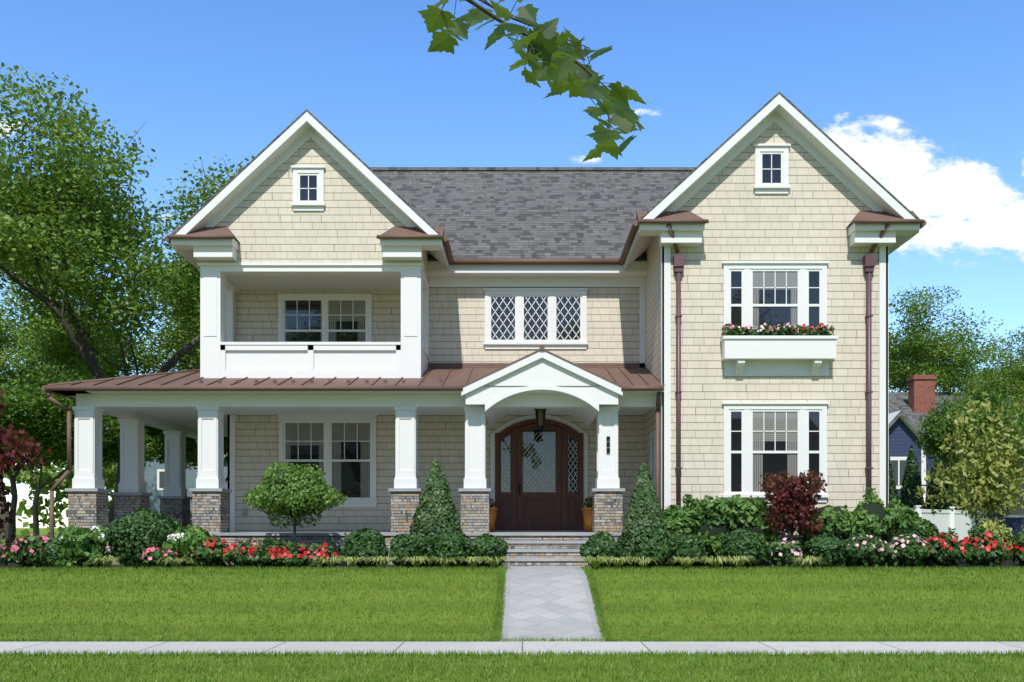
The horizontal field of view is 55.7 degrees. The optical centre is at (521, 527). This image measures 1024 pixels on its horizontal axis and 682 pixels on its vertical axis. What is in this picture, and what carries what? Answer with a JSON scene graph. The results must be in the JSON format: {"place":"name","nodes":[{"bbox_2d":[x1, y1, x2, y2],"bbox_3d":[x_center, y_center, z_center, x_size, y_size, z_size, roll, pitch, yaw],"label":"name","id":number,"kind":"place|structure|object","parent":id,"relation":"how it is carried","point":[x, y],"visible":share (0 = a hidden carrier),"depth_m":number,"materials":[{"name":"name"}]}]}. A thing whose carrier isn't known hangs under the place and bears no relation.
{"place":"outdoors","nodes":[
{"label":"outdoors","id":0,"kind":"place"},
{"bbox_2d":[0,528,1023,681],"bbox_3d":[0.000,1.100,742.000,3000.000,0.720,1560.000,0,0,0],"label":"ground","id":1,"kind":"structure","parent":0,"point":[456,598],"depth_m":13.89,"materials":[{"name":"green plant"}]},
{"bbox_2d":[0,346,91,548],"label":"light tree","id":2,"kind":"object","parent":1,"relation":"on","point":[11,476],"visible":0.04,"depth_m":33.98,"materials":[{"name":"green plant"}]},
{"bbox_2d":[3,245,89,294],"bbox_3d":[-26.067,-7.494,35.330,14.569,16.739,17.096,0,0,41],"label":"oak tree","id":3,"kind":"object","parent":1,"relation":"on","point":[5,280],"visible":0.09,"depth_m":37.10,"materials":[{"name":"green plant"}]},
{"bbox_2d":[3,457,115,535],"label":"treeline leaves","id":4,"kind":"object","parent":1,"relation":"on","point":[109,475],"visible":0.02,"depth_m":75.17,"materials":[{"name":"green plant"}]},
{"bbox_2d":[0,295,130,539],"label":"oak tree","id":5,"kind":"object","parent":1,"relation":"on","point":[5,335],"visible":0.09,"depth_m":56.91,"materials":[{"name":"green plant"}]},
{"bbox_2d":[0,362,160,537],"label":"tree","id":6,"kind":"object","parent":1,"relation":"on","point":[37,414],"visible":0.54,"depth_m":26.99,"materials":[{"name":"green plant"}]},
{"bbox_2d":[0,294,198,522],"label":"oak tree","id":7,"kind":"object","parent":1,"relation":"on","point":[64,352],"visible":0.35,"depth_m":47.50,"materials":[{"name":"green plant"}]},
{"bbox_2d":[0,217,199,525],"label":"oak tree","id":8,"kind":"object","parent":1,"relation":"on","point":[186,330],"visible":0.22,"depth_m":44.13,"materials":[{"name":"green plant"}]},
{"bbox_2d":[0,62,253,482],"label":"oak tree","id":9,"kind":"object","parent":1,"relation":"on","point":[66,195],"visible":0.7,"depth_m":28.64,"materials":[{"name":"green plant"}]},
{"bbox_2d":[54,524,222,568],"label":"shrubs","id":10,"kind":"object","parent":1,"relation":"on","point":[85,534],"visible":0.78,"depth_m":17.08,"materials":[{"name":"green plant"}]},
{"bbox_2d":[116,453,226,518],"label":"neighbour house","id":11,"kind":"structure","parent":1,"relation":"on","point":[154,476],"depth_m":64.50,"materials":[{"name":"grey"}]},
{"bbox_2d":[144,364,226,482],"bbox_3d":[-11.756,-2.487,35.926,7.764,6.658,7.129,0,0,18],"label":"tree","id":12,"kind":"object","parent":1,"relation":"on","point":[157,435],"visible":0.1,"depth_m":34.26,"materials":[{"name":"green plant"}]},
{"bbox_2d":[146,156,227,324],"bbox_3d":[-9.021,-6.360,38.156,14.764,14.456,12.583,0,0,37],"label":"oak tree","id":13,"kind":"object","parent":1,"relation":"on","point":[186,291],"visible":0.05,"depth_m":39.48,"materials":[{"name":"green plant"}]},
{"bbox_2d":[90,555,823,568],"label":"ground cover plants","id":14,"kind":"object","parent":1,"relation":"on","point":[417,561],"visible":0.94,"depth_m":16.94,"materials":[{"name":"green plant"}]},
{"bbox_2d":[7,507,938,567],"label":"shrubs","id":15,"kind":"object","parent":1,"relation":"on","point":[660,541],"visible":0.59,"depth_m":17.33,"materials":[{"name":"green plant"}]},
{"bbox_2d":[41,91,926,565],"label":"house","id":16,"kind":"structure","parent":1,"relation":"on","point":[537,355],"depth_m":20.13,"materials":[{"name":"beige wood"}]},
{"bbox_2d":[0,556,1023,654],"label":"walkway","id":17,"kind":"structure","parent":1,"relation":"on","point":[548,602],"depth_m":12.10,"materials":[{"name":"concrete"}]},
{"bbox_2d":[0,322,1023,568],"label":"flowering plants","id":18,"kind":"object","parent":1,"relation":"on","point":[852,549],"visible":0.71,"depth_m":17.22,"materials":[{"name":"green plant"}]},
{"bbox_2d":[747,322,927,556],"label":"white flowers","id":19,"kind":"object","parent":18,"relation":"on","point":[903,545],"visible":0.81,"depth_m":17.21,"materials":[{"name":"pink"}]},
{"bbox_2d":[0,465,1023,567],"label":"shrub","id":20,"kind":"object","parent":1,"relation":"on","point":[875,509],"visible":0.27,"depth_m":17.64,"materials":[{"name":"green plant"}]},
{"bbox_2d":[243,461,346,528],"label":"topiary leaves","id":21,"kind":"object","parent":20,"relation":"on","point":[330,497],"visible":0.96,"depth_m":17.70,"materials":[{"name":"green plant"}]},
{"bbox_2d":[0,323,780,559],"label":"pink flowers","id":22,"kind":"object","parent":20,"relation":"on","point":[45,538],"visible":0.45,"depth_m":17.26,"materials":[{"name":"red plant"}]},
{"bbox_2d":[0,389,827,545],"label":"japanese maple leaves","id":23,"kind":"object","parent":20,"relation":"on","point":[792,496],"visible":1,"depth_m":18.22,"materials":[{"name":"red plant"}]},
{"bbox_2d":[409,458,670,566],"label":"conical shrubs","id":24,"kind":"object","parent":1,"relation":"on","point":[644,491],"visible":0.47,"depth_m":18.12,"materials":[{"name":"green plant"}]},
{"bbox_2d":[661,487,940,566],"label":"shrubs","id":25,"kind":"object","parent":1,"relation":"on","point":[704,507],"visible":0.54,"depth_m":18.23,"materials":[{"name":"green plant"}]},
{"bbox_2d":[889,445,971,509],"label":"evergreen shrubs","id":26,"kind":"object","parent":1,"relation":"on","point":[911,488],"visible":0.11,"depth_m":30.19,"materials":[{"name":"green plant"}]},
{"bbox_2d":[914,505,983,541],"bbox_3d":[10.390,0.080,25.400,9.009,1.320,0.226,0,0,-45],"label":"fence","id":27,"kind":"object","parent":1,"relation":"on","point":[944,520],"visible":0.11,"depth_m":26.89,"materials":[{"name":"white plastic"}]},
{"bbox_2d":[889,284,1017,395],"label":"leaves","id":28,"kind":"object","parent":1,"relation":"on","point":[919,355],"visible":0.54,"depth_m":49.23,"materials":[{"name":"green plant"}]},
{"bbox_2d":[889,375,1023,538],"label":"neighbour house","id":29,"kind":"structure","parent":1,"relation":"on","point":[908,409],"depth_m":44.00,"materials":[{"name":"blue"}]},
{"bbox_2d":[915,378,1023,509],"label":"tree","id":30,"kind":"object","parent":1,"relation":"on","point":[931,435],"visible":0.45,"depth_m":26.88,"materials":[{"name":"green plant"}]},
{"bbox_2d":[944,325,1023,410],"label":"oak tree","id":31,"kind":"object","parent":1,"relation":"on","point":[1011,370],"visible":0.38,"depth_m":39.89,"materials":[{"name":"green plant"}]},
{"bbox_2d":[968,519,1023,566],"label":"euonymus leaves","id":32,"kind":"object","parent":1,"relation":"on","point":[989,525],"visible":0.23,"depth_m":17.82,"materials":[{"name":"yellow plant"}]},
{"bbox_2d":[0,109,1023,261],"bbox_3d":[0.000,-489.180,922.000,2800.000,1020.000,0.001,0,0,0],"label":"cloud","id":33,"kind":"structure","parent":0,"point":[985,201],"depth_m":922.00,"materials":[{"name":"white"}]},
{"bbox_2d":[0,0,1023,527],"label":"sky","id":34,"kind":"structure","parent":0,"point":[208,79],"materials":[{"name":"blue"}]},
{"bbox_2d":[417,0,646,161],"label":"overhanging branch","id":35,"kind":"object","parent":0,"point":[553,51],"visible":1,"depth_m":6.00,"materials":[{"name":"green plant"}]},
{"bbox_2d":[908,385,1023,530],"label":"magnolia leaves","id":36,"kind":"object","parent":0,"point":[986,472],"visible":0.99,"depth_m":18.56,"materials":[{"name":"green plant"}]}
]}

